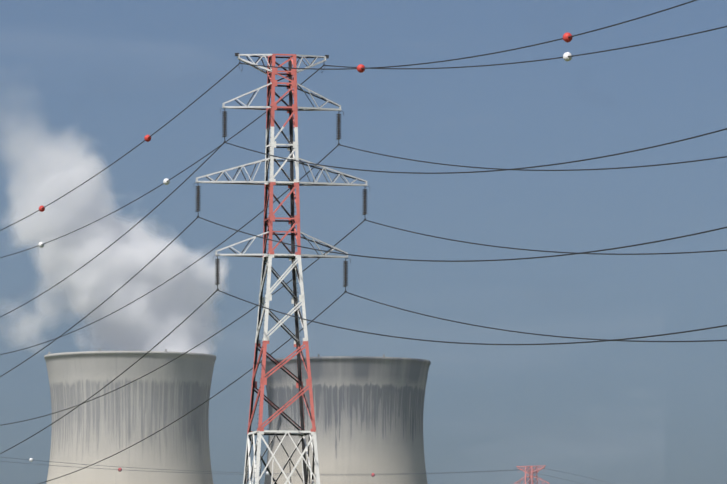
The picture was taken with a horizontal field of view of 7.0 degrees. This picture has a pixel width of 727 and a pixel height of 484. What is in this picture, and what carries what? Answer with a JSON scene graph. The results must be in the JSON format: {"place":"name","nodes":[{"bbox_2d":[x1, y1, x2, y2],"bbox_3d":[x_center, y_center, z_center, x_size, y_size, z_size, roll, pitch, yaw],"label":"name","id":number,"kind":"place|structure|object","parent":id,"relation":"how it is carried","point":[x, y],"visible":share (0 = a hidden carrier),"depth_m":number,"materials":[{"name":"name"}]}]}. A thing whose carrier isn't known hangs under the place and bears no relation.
{"place":"outdoors","nodes":[
{"label":"outdoors","id":0,"kind":"place"},
{"bbox_2d":[0,0,726,483],"label":"sky","id":1,"kind":"structure","parent":0,"point":[83,83],"materials":[{"name":"blue"}]},
{"label":"ground","id":2,"kind":"structure","parent":0,"visible":0},
{"bbox_2d":[44,349,215,483],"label":"cooling tower","id":3,"kind":"structure","parent":2,"relation":"on","point":[130,372],"depth_m":2511.67,"materials":[{"name":"concrete"}]},
{"bbox_2d":[194,53,369,483],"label":"pylon","id":4,"kind":"object","parent":2,"relation":"on","point":[291,109],"visible":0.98,"depth_m":559.23,"materials":[{"name":"white metal"}]},
{"bbox_2d":[0,0,726,483],"bbox_3d":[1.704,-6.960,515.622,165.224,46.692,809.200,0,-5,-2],"label":"conductors","id":5,"kind":"object","parent":4,"relation":"attached to","point":[388,226],"visible":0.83,"depth_m":508.16,"materials":[{"name":"metal"}]},
{"bbox_2d":[38,32,572,247],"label":"marker balls","id":6,"kind":"object","parent":5,"relation":"attached to","point":[566,38],"visible":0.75,"depth_m":505.59,"materials":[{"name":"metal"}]},
{"bbox_2d":[261,354,430,483],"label":"cooling tower","id":7,"kind":"structure","parent":2,"relation":"on","point":[352,432],"depth_m":2548.16,"materials":[{"name":"concrete"}]},
{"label":"hillock","id":8,"kind":"object","parent":2,"relation":"on","visible":0},
{"bbox_2d":[514,465,549,483],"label":"distant pylon","id":9,"kind":"object","parent":8,"relation":"on","point":[532,471],"depth_m":1570.65,"materials":[{"name":"metal"}]},
{"bbox_2d":[0,457,604,483],"bbox_3d":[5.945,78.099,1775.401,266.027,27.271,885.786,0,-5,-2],"label":"distant conductors","id":10,"kind":"object","parent":9,"relation":"attached to","point":[276,473],"depth_m":1464.43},
{"bbox_2d":[29,458,374,476],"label":"distant marker balls","id":11,"kind":"object","parent":10,"relation":"attached to","point":[119,470],"depth_m":1427.90}
]}

